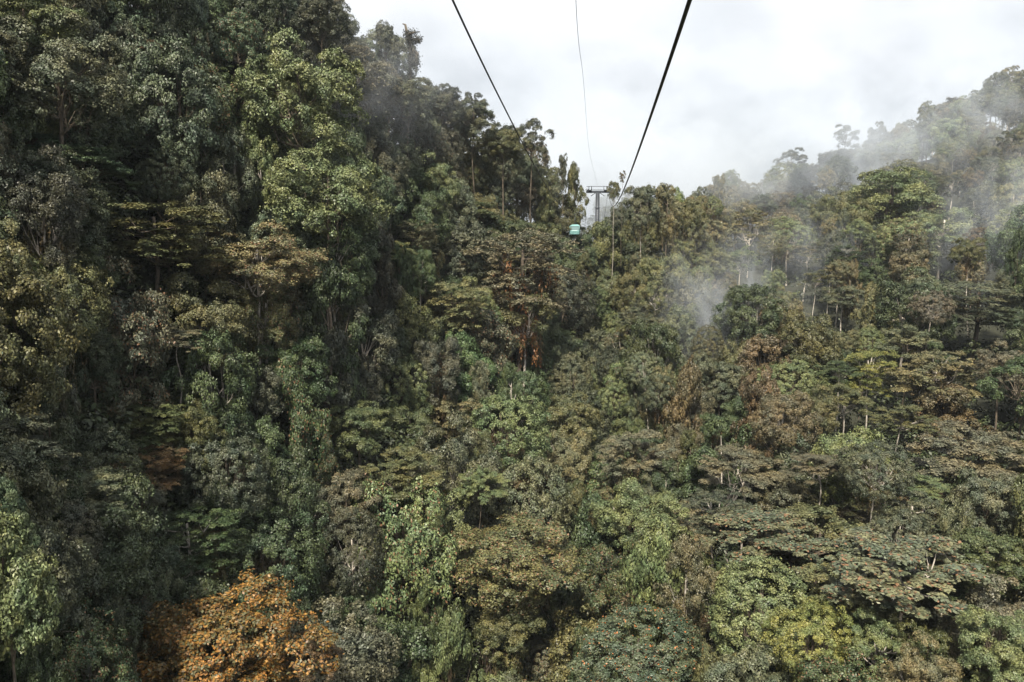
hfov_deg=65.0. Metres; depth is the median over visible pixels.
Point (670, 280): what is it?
vine draped tree
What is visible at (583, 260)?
vine draped tree
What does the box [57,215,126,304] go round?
understorey tree
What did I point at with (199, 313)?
broadleaf tree
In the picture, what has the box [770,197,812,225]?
broadleaf tree
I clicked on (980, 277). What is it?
domed tree
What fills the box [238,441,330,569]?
slender tree
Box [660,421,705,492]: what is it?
slender tree
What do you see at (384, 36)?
vine draped tree
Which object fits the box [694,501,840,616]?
umbrella tree
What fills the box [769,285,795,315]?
understorey tree
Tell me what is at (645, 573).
vine draped tree
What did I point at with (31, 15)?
broadleaf tree
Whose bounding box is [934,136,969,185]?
domed tree
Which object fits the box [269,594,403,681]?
broadleaf tree
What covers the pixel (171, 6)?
broadleaf tree
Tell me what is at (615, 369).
slender tree
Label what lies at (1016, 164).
domed tree
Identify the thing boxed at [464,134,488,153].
umbrella tree
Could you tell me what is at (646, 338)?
slender tree
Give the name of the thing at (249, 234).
domed tree
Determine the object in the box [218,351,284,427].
understorey tree
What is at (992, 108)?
understorey tree
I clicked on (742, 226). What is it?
umbrella tree
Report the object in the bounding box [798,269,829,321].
umbrella tree
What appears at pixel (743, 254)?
umbrella tree
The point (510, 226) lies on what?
broadleaf tree
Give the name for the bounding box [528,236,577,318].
slender tree
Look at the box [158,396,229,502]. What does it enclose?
understorey tree
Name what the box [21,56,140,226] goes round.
domed tree
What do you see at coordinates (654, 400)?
understorey tree
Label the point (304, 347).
understorey tree
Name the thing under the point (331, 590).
umbrella tree
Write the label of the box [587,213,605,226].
layered tree
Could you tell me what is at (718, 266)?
broadleaf tree
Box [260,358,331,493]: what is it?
vine draped tree
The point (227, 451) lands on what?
domed tree
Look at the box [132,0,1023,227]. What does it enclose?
sky
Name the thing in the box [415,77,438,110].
understorey tree
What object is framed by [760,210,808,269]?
broadleaf tree
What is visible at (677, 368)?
slender tree
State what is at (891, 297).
broadleaf tree
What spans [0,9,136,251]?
broadleaf tree
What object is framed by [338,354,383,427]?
slender tree
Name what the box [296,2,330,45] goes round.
domed tree
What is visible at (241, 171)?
slender tree
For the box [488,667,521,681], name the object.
vine draped tree
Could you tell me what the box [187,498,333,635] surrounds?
domed tree
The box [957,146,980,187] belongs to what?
broadleaf tree
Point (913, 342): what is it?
umbrella tree
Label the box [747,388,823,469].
tree
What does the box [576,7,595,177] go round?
communication cable
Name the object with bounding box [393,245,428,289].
domed tree
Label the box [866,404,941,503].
umbrella tree
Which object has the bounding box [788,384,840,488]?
understorey tree
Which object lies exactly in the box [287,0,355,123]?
broadleaf tree
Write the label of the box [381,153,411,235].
slender tree
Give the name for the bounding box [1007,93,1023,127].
understorey tree
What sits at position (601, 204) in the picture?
slender tree
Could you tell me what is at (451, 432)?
layered tree
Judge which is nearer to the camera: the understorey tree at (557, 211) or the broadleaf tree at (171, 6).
the broadleaf tree at (171, 6)
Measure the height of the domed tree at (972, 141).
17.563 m
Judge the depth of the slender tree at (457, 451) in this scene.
85.55 m
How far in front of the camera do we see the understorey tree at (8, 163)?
53.66 m
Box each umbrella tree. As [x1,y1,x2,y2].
[0,405,82,470]
[23,131,144,189]
[34,464,142,669]
[133,39,197,231]
[154,326,202,490]
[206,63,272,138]
[285,566,340,618]
[349,443,448,581]
[386,239,418,284]
[442,467,505,511]
[447,517,545,651]
[450,196,504,285]
[452,464,510,676]
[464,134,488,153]
[504,233,553,274]
[523,151,543,219]
[528,321,582,358]
[595,426,678,493]
[615,305,656,427]
[653,242,699,264]
[669,638,747,681]
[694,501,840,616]
[696,442,798,610]
[724,208,776,277]
[724,245,762,284]
[741,499,874,657]
[752,377,792,396]
[779,452,855,584]
[785,241,827,301]
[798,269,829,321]
[813,360,864,435]
[815,381,874,432]
[820,524,993,678]
[822,244,866,321]
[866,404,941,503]
[872,323,944,428]
[882,350,984,417]
[893,472,950,517]
[905,417,1023,498]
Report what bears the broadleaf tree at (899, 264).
on the ground
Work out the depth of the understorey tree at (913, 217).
197.32 m
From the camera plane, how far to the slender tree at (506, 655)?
76.76 m
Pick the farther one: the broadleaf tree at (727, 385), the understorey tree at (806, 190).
the understorey tree at (806, 190)
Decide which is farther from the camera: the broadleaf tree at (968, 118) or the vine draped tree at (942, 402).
the broadleaf tree at (968, 118)
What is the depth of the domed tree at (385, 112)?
126.62 m
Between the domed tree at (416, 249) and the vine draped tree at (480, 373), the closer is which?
the vine draped tree at (480, 373)
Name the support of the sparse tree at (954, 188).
on the ground
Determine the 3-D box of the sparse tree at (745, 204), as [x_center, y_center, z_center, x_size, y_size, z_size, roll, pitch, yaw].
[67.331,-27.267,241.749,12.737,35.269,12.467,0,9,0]
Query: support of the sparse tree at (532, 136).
on the ground
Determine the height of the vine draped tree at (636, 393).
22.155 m
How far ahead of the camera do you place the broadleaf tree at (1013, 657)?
49.97 m
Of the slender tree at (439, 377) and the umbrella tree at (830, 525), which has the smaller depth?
the umbrella tree at (830, 525)
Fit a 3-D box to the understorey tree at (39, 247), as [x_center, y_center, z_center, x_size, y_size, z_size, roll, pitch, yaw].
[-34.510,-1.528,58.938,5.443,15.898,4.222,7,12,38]
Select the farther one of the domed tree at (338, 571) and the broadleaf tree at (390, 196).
the broadleaf tree at (390, 196)
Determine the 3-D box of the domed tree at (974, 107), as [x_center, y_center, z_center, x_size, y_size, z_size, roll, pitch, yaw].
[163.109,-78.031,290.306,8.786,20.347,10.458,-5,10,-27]
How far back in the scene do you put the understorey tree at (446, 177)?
131.15 m
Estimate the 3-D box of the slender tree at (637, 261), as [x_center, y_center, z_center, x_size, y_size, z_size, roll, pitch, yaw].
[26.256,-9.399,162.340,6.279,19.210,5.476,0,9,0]
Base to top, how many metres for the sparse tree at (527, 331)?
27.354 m
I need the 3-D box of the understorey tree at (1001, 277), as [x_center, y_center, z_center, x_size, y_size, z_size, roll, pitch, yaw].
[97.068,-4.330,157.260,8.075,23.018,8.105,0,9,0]
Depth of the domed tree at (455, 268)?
125.70 m
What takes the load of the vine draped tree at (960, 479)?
on the ground
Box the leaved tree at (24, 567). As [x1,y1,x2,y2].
[0,508,62,681]
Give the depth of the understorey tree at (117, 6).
76.87 m
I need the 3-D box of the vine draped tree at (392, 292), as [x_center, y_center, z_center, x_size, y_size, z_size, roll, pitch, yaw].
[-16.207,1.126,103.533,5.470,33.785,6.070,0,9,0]
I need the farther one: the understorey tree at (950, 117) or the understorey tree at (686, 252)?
the understorey tree at (950, 117)
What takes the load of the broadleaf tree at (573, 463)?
on the ground
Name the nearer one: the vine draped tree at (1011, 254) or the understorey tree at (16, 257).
the understorey tree at (16, 257)
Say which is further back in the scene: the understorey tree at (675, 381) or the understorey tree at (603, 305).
the understorey tree at (603, 305)
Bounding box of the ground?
[3,16,1023,681]
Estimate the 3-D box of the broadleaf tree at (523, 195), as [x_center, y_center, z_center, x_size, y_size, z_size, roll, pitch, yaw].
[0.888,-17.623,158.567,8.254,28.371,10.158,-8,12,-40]
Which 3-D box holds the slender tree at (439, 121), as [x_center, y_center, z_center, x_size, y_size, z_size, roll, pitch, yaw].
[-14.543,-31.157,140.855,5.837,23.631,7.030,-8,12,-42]
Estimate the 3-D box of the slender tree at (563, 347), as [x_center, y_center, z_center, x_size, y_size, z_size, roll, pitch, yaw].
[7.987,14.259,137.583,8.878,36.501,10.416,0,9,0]
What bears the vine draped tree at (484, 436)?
on the ground
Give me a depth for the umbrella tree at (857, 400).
107.52 m
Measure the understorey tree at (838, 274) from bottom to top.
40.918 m
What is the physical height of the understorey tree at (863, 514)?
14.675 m
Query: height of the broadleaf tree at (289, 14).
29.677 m
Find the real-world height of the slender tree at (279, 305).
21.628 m
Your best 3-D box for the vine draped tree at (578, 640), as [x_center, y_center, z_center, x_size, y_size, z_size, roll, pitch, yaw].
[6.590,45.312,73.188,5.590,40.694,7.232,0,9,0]
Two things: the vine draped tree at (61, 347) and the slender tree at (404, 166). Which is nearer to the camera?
the vine draped tree at (61, 347)
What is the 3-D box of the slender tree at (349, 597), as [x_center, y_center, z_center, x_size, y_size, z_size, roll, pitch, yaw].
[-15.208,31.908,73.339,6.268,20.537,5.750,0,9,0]
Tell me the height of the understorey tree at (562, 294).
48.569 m
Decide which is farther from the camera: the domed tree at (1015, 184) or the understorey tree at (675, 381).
the domed tree at (1015, 184)
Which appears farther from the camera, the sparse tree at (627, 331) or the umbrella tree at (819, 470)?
the sparse tree at (627, 331)
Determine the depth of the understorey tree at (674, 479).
95.38 m
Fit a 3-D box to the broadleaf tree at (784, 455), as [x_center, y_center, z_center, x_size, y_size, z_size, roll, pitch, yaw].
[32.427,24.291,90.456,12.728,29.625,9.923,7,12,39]
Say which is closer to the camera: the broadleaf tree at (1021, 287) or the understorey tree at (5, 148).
the understorey tree at (5, 148)
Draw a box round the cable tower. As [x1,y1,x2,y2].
[586,186,608,279]
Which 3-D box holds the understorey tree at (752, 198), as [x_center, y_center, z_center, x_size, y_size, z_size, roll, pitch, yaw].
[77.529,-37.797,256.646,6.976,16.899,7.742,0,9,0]
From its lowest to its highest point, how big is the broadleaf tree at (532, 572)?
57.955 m
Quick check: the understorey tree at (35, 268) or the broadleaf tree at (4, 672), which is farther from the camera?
the understorey tree at (35, 268)
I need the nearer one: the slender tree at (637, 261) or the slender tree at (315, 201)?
the slender tree at (315, 201)
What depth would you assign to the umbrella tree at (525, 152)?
159.99 m
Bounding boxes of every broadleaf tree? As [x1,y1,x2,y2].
[0,0,90,169]
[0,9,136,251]
[0,619,38,681]
[102,29,232,291]
[105,0,196,39]
[126,566,343,681]
[136,269,261,373]
[183,219,331,417]
[186,32,227,97]
[212,0,287,74]
[221,0,282,16]
[230,25,376,250]
[236,52,307,138]
[256,0,308,51]
[257,137,396,446]
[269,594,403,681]
[275,10,334,61]
[284,149,344,205]
[286,628,343,681]
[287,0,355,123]
[290,200,382,335]
[310,127,364,189]
[311,466,387,624]
[318,9,368,66]
[322,41,407,124]
[325,399,394,518]
[341,601,437,681]
[361,286,440,390]
[362,159,405,230]
[379,77,436,245]
[383,394,437,456]
[387,170,455,251]
[410,149,462,254]
[420,83,467,137]
[421,329,498,418]
[425,85,458,127]
[445,509,588,661]
[447,99,498,217]
[454,152,488,208]
[467,174,515,220]
[468,154,497,193]
[471,214,532,282]
[471,590,548,679]
[474,283,516,345]
[477,127,533,219]
[481,120,524,176]
[486,254,547,362]
[505,181,540,222]
[506,300,565,394]
[508,154,543,219]
[521,555,597,668]
[528,165,561,219]
[533,203,579,239]
[536,390,605,478]
[538,427,593,486]
[559,231,597,280]
[566,432,618,490]
[572,326,619,420]
[573,219,630,290]
[576,536,676,622]
[581,474,650,543]
[589,474,696,556]
[591,268,630,320]
[599,205,620,225]
[603,357,638,420]
[606,181,620,271]
[609,238,646,291]
[610,269,655,316]
[621,184,661,262]
[633,185,662,252]
[634,253,685,322]
[649,502,726,582]
[665,300,716,357]
[668,209,713,261]
[673,195,708,259]
[692,241,736,288]
[697,360,747,451]
[700,175,740,204]
[700,327,741,407]
[705,195,726,229]
[705,214,737,257]
[709,281,789,363]
[722,329,806,389]
[722,386,781,450]
[730,182,761,233]
[741,427,862,574]
[745,471,833,604]
[749,296,805,365]
[751,193,778,246]
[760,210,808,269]
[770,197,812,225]
[775,306,843,391]
[787,165,816,203]
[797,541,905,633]
[803,194,841,275]
[804,184,843,236]
[804,423,904,510]
[816,147,855,193]
[816,154,858,186]
[818,280,866,330]
[821,189,875,250]
[830,180,861,237]
[845,164,950,261]
[851,258,897,288]
[852,149,874,182]
[860,178,894,231]
[862,120,893,152]
[864,142,888,170]
[867,162,892,171]
[872,263,959,400]
[873,217,927,260]
[886,240,932,283]
[887,302,944,364]
[902,207,983,282]
[905,675,971,681]
[912,136,930,161]
[914,113,939,162]
[915,153,951,193]
[918,104,947,155]
[926,116,970,170]
[931,570,1023,681]
[940,96,975,135]
[951,524,1023,600]
[953,601,1023,681]
[954,107,986,135]
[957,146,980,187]
[967,84,1006,125]
[967,122,996,147]
[967,171,1019,216]
[974,145,1002,178]
[981,70,1011,120]
[982,202,1023,308]
[988,180,1023,227]
[1000,65,1023,129]
[1001,97,1023,133]
[1010,511,1023,601]
[1013,264,1023,310]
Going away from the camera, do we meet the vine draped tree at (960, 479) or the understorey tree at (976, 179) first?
the vine draped tree at (960, 479)
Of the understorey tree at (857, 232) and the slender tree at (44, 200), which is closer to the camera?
the slender tree at (44, 200)
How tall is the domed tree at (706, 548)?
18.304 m
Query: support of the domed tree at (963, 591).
on the ground
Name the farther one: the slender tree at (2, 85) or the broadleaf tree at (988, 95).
the broadleaf tree at (988, 95)
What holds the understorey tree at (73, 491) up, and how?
on the ground
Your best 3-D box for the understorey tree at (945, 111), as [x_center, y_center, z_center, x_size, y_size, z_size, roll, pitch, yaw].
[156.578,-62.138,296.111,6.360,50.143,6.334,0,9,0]
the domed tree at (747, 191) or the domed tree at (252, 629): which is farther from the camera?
the domed tree at (747, 191)
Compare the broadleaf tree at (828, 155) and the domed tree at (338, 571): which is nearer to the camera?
the domed tree at (338, 571)
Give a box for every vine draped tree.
[0,49,48,197]
[0,473,45,555]
[1,629,69,681]
[4,296,84,446]
[12,353,79,485]
[15,294,71,434]
[48,338,81,466]
[88,581,147,681]
[151,5,194,178]
[174,0,221,173]
[192,525,237,596]
[198,471,244,676]
[239,129,294,239]
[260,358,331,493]
[288,250,368,446]
[302,320,356,439]
[313,429,342,567]
[347,125,372,171]
[362,226,403,319]
[370,19,406,132]
[390,242,418,372]
[405,565,445,663]
[409,597,485,681]
[417,219,445,318]
[425,317,445,348]
[435,187,453,271]
[464,359,495,429]
[469,429,493,509]
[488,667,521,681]
[499,361,527,453]
[531,177,559,232]
[551,483,592,541]
[554,153,567,217]
[562,161,590,247]
[567,615,608,681]
[576,249,596,338]
[592,294,612,341]
[603,514,702,681]
[605,632,617,680]
[625,369,646,425]
[629,296,648,330]
[641,362,674,444]
[642,652,665,678]
[651,182,685,262]
[651,532,723,665]
[657,269,684,359]
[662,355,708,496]
[677,429,702,503]
[689,651,721,681]
[698,263,711,326]
[712,172,728,213]
[721,337,750,416]
[729,362,791,483]
[786,291,799,313]
[830,484,861,554]
[831,208,854,288]
[837,234,850,301]
[838,258,864,333]
[849,282,881,395]
[909,379,1001,454]
[918,492,976,621]
[933,462,998,603]
[988,469,1023,604]
[1004,227,1023,337]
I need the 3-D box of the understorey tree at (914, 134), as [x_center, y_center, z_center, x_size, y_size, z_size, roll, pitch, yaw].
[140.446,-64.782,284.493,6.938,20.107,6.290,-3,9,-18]
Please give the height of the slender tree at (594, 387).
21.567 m
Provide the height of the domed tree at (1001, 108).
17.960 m
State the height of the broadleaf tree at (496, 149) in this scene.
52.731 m
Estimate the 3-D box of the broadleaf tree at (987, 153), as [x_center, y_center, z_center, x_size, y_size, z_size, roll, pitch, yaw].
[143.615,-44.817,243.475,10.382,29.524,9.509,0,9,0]
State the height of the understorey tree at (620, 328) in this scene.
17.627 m
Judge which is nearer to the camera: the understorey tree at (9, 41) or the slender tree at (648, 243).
the understorey tree at (9, 41)
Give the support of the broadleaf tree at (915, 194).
on the ground
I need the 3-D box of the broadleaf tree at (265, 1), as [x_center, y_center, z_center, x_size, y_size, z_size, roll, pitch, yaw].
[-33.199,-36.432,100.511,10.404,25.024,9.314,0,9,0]
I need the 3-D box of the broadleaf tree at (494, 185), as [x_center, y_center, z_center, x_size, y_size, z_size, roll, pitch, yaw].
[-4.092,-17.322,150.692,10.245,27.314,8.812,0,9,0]
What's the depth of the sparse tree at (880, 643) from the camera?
55.96 m
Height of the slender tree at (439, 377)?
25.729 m
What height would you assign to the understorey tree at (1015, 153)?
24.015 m
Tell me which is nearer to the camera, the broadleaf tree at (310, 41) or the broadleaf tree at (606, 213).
the broadleaf tree at (310, 41)
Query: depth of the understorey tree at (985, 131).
252.18 m
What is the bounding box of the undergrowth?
[0,6,1023,681]
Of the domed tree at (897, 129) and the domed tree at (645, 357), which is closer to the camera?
the domed tree at (645, 357)
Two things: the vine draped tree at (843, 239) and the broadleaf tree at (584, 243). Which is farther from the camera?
the vine draped tree at (843, 239)
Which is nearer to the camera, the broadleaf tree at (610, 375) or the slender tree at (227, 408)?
the slender tree at (227, 408)
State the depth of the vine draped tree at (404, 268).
106.01 m
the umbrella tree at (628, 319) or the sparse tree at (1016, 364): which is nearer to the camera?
the sparse tree at (1016, 364)
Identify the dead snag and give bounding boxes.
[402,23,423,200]
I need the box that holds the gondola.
[569,214,579,234]
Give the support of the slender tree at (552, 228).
on the ground
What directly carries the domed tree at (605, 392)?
on the ground
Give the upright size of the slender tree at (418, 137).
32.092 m
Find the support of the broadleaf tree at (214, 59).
on the ground
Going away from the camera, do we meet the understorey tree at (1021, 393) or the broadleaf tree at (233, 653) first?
the broadleaf tree at (233, 653)
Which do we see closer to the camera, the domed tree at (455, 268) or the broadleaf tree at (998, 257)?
the domed tree at (455, 268)
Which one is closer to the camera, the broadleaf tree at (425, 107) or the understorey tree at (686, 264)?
the broadleaf tree at (425, 107)
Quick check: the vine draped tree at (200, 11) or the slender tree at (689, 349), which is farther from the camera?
the slender tree at (689, 349)
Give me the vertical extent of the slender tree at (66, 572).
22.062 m
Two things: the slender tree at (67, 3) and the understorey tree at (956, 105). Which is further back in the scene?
the understorey tree at (956, 105)
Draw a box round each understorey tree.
[0,30,30,113]
[0,122,22,171]
[0,128,19,225]
[0,214,37,448]
[0,253,65,400]
[0,448,89,540]
[17,213,69,287]
[38,497,167,673]
[53,560,88,641]
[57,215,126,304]
[98,0,133,161]
[116,484,168,648]
[144,26,199,170]
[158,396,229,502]
[204,5,270,130]
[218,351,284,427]
[218,402,293,511]
[249,13,265,48]
[250,318,339,404]
[278,35,317,81]
[328,0,345,15]
[333,13,360,116]
[350,41,378,82]
[356,197,386,227]
[357,312,409,404]
[359,230,392,289]
[371,159,403,202]
[405,249,435,310]
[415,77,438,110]
[423,273,466,330]
[426,160,456,248]
[427,540,474,674]
[434,131,469,214]
[452,163,467,183]
[453,276,496,332]
[472,192,501,225]
[501,449,537,507]
[513,218,544,256]
[526,557,584,659]
[538,205,561,216]
[542,282,567,330]
[549,478,586,523]
[562,525,599,589]
[574,281,611,332]
[578,327,603,350]
[588,484,632,546]
[614,318,635,347]
[638,373,675,426]
[639,460,686,504]
[640,457,694,513]
[656,371,680,385]
[661,383,715,440]
[670,239,696,276]
[677,256,714,297]
[683,195,712,219]
[696,376,731,444]
[698,402,740,485]
[702,637,796,681]
[706,218,729,286]
[707,283,745,316]
[722,168,740,240]
[747,197,764,240]
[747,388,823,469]
[759,178,775,193]
[760,267,786,294]
[763,170,779,182]
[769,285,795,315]
[770,180,795,199]
[788,192,814,213]
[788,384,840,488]
[790,642,897,681]
[792,202,815,263]
[795,162,810,177]
[800,171,814,199]
[800,180,818,202]
[816,165,839,194]
[816,234,845,313]
[816,598,909,681]
[819,216,848,286]
[820,349,868,431]
[824,259,856,330]
[826,503,895,541]
[827,328,861,417]
[836,247,856,260]
[840,218,876,254]
[843,193,869,246]
[844,163,863,185]
[849,143,863,184]
[858,226,888,266]
[862,232,883,265]
[876,626,964,681]
[877,204,899,226]
[878,152,898,167]
[881,231,905,261]
[889,226,930,286]
[891,616,971,681]
[894,153,912,166]
[901,129,919,148]
[901,605,961,672]
[902,557,955,630]
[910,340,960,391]
[912,208,943,273]
[916,100,935,160]
[918,120,932,160]
[933,148,954,169]
[934,102,950,123]
[942,110,964,123]
[946,237,988,337]
[947,466,1022,587]
[948,95,971,117]
[948,166,978,197]
[956,148,976,192]
[956,191,989,230]
[959,168,986,187]
[962,227,997,273]
[966,183,989,228]
[969,156,995,217]
[971,111,987,140]
[973,338,1023,461]
[976,121,1003,145]
[978,146,1002,157]
[984,159,1011,182]
[985,96,1006,127]
[991,265,1023,306]
[998,81,1023,128]
[1003,144,1023,175]
[1004,307,1023,341]
[1005,374,1023,451]
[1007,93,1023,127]
[1013,440,1023,473]
[1014,72,1023,92]
[1017,118,1023,134]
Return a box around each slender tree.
[0,5,56,96]
[0,46,13,130]
[0,140,88,296]
[0,429,71,561]
[0,508,103,671]
[34,0,110,136]
[60,0,148,176]
[62,249,176,439]
[66,325,134,452]
[75,467,169,633]
[111,588,176,679]
[129,538,191,622]
[136,543,248,681]
[155,141,246,333]
[155,327,264,447]
[171,59,241,168]
[188,123,262,316]
[217,89,299,217]
[228,285,299,426]
[232,262,308,360]
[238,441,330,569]
[284,28,341,97]
[292,106,323,151]
[298,193,323,318]
[313,580,374,646]
[331,275,367,328]
[336,473,460,627]
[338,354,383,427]
[341,118,403,182]
[361,102,390,161]
[365,474,413,536]
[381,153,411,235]
[384,106,435,193]
[388,470,472,568]
[400,111,442,147]
[403,559,445,613]
[405,462,443,496]
[408,335,462,451]
[409,407,502,552]
[412,599,470,679]
[423,297,519,393]
[431,101,445,127]
[444,121,470,161]
[461,548,510,667]
[470,144,496,170]
[480,643,540,681]
[491,161,517,202]
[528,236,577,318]
[531,194,569,226]
[531,208,570,258]
[536,321,583,401]
[540,153,558,184]
[541,640,582,681]
[547,485,656,621]
[562,195,581,207]
[566,285,596,337]
[578,363,602,403]
[589,332,619,396]
[592,197,605,212]
[601,190,615,206]
[603,211,628,258]
[605,364,632,433]
[606,202,627,269]
[609,405,645,448]
[609,579,714,673]
[610,227,633,253]
[615,472,664,512]
[616,316,687,423]
[622,215,659,255]
[629,248,657,281]
[643,323,673,357]
[652,422,672,473]
[660,300,701,360]
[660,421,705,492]
[667,355,685,428]
[668,185,684,210]
[668,267,715,325]
[676,340,720,374]
[689,187,717,223]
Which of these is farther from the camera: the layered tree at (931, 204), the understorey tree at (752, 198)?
the understorey tree at (752, 198)
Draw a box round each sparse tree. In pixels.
[329,301,401,386]
[453,620,540,681]
[464,91,486,198]
[497,290,560,429]
[512,117,554,275]
[603,325,644,361]
[619,170,625,267]
[633,279,673,312]
[659,545,721,608]
[676,414,780,567]
[692,236,715,267]
[720,193,757,249]
[772,147,807,176]
[834,124,859,152]
[842,606,911,675]
[859,225,877,265]
[936,174,966,230]
[975,352,1023,462]
[995,129,1017,183]
[1002,326,1023,373]
[1010,125,1023,144]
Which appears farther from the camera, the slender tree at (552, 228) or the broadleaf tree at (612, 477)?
the slender tree at (552, 228)
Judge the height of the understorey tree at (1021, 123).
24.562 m
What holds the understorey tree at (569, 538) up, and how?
on the ground
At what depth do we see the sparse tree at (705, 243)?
169.04 m
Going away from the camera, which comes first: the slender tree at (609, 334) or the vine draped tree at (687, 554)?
the vine draped tree at (687, 554)
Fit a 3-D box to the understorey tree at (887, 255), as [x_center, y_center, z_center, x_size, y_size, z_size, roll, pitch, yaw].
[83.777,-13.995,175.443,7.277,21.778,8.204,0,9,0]
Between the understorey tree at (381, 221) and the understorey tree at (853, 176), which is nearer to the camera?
the understorey tree at (381, 221)
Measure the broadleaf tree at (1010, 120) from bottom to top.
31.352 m
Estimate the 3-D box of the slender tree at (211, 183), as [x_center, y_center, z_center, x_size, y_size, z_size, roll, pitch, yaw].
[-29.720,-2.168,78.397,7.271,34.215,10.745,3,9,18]
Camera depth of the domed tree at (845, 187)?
258.20 m
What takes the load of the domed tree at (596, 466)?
on the ground
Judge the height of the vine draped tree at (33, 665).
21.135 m
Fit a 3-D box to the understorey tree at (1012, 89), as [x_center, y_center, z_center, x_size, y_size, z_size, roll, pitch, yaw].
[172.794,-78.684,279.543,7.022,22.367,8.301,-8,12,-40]
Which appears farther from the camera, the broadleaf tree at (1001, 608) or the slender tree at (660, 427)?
the slender tree at (660, 427)
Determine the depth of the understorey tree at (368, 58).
121.86 m
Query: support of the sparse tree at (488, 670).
on the ground
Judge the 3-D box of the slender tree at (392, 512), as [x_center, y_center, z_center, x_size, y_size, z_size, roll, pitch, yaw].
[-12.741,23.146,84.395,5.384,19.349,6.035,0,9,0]
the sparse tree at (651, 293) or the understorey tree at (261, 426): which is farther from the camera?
the sparse tree at (651, 293)
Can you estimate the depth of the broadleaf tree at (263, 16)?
94.88 m
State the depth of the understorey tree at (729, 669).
56.38 m
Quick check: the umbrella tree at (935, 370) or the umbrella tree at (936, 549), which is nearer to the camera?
the umbrella tree at (936, 549)
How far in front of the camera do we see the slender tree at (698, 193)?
216.88 m
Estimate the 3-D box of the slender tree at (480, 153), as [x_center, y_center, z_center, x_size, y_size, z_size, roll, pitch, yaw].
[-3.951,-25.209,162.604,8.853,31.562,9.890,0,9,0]
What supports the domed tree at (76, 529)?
on the ground
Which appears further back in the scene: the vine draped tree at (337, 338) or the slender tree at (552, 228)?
the slender tree at (552, 228)
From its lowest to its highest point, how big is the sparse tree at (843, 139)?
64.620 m
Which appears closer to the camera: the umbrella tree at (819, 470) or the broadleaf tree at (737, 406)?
the umbrella tree at (819, 470)
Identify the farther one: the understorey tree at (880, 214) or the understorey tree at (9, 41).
the understorey tree at (880, 214)
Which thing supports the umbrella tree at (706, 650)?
on the ground
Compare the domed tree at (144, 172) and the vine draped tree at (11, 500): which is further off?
the domed tree at (144, 172)
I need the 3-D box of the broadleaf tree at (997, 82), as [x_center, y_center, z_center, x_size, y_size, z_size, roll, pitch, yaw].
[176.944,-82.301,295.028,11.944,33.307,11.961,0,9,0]
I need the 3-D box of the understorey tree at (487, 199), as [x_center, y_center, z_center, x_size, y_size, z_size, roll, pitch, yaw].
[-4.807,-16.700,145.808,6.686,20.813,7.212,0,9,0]
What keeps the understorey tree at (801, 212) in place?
on the ground
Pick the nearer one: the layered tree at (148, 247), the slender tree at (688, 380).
the layered tree at (148, 247)
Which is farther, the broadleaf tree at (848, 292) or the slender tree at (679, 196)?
the slender tree at (679, 196)
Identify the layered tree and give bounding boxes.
[80,198,240,370]
[100,398,187,467]
[105,440,190,491]
[152,502,246,580]
[390,221,439,337]
[418,279,491,404]
[428,396,482,449]
[457,226,589,428]
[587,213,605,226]
[607,665,627,681]
[679,486,752,647]
[768,190,796,215]
[842,348,899,428]
[871,482,943,541]
[883,137,896,152]
[922,201,947,256]
[926,279,1023,371]
[979,216,1009,265]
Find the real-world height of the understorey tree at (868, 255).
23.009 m
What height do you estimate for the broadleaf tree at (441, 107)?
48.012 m
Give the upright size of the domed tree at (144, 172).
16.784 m
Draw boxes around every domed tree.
[0,76,68,171]
[0,193,21,263]
[0,242,86,420]
[0,352,25,450]
[1,142,116,394]
[2,0,44,39]
[4,597,141,681]
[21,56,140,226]
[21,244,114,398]
[31,498,107,634]
[50,422,151,525]
[81,0,163,88]
[133,146,198,293]
[166,0,231,38]
[173,420,271,525]
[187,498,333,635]
[199,572,264,658]
[229,204,319,312]
[238,574,336,665]
[292,183,380,337]
[293,127,344,164]
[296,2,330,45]
[315,503,390,600]
[331,99,374,127]
[360,28,418,80]
[367,75,416,131]
[374,133,421,191]
[378,348,431,435]
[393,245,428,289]
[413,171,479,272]
[416,121,466,176]
[416,131,456,172]
[431,212,503,286]
[459,390,555,507]
[467,304,503,342]
[476,451,576,560]
[482,205,520,241]
[492,367,553,443]
[501,650,549,681]
[508,633,572,681]
[512,449,552,518]
[522,141,549,220]
[526,354,555,391]
[535,385,614,456]
[539,268,600,333]
[542,590,625,681]
[547,350,595,401]
[567,600,706,681]
[584,446,665,494]
[587,552,625,602]
[591,379,632,433]
[596,344,620,430]
[597,310,627,344]
[624,350,664,430]
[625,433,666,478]
[645,308,669,322]
[654,200,703,249]
[665,500,714,554]
[687,350,715,393]
[689,323,725,364]
[705,549,819,675]
[706,195,723,230]
[711,271,736,300]
[724,178,751,219]
[725,184,743,235]
[751,296,813,321]
[754,356,831,405]
[756,234,788,271]
[758,594,863,681]
[761,161,808,196]
[761,214,817,285]
[772,206,804,222]
[803,163,835,196]
[832,439,917,628]
[837,184,849,190]
[853,326,886,418]
[864,504,934,571]
[866,475,941,521]
[872,218,928,248]
[873,134,920,166]
[879,157,919,186]
[882,566,1017,679]
[888,273,955,362]
[891,125,909,142]
[898,119,917,153]
[898,168,941,210]
[907,289,957,405]
[919,151,931,161]
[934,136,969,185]
[948,98,978,144]
[954,250,991,317]
[965,130,985,146]
[976,128,1014,158]
[980,156,1007,216]
[980,479,1023,556]
[982,202,1023,253]
[995,99,1014,124]
[997,156,1023,233]
[997,178,1023,209]
[1015,129,1023,154]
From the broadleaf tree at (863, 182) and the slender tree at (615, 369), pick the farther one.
the broadleaf tree at (863, 182)
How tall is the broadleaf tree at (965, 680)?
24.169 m
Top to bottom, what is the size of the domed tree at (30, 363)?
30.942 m
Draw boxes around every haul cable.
[452,0,586,224]
[604,0,691,216]

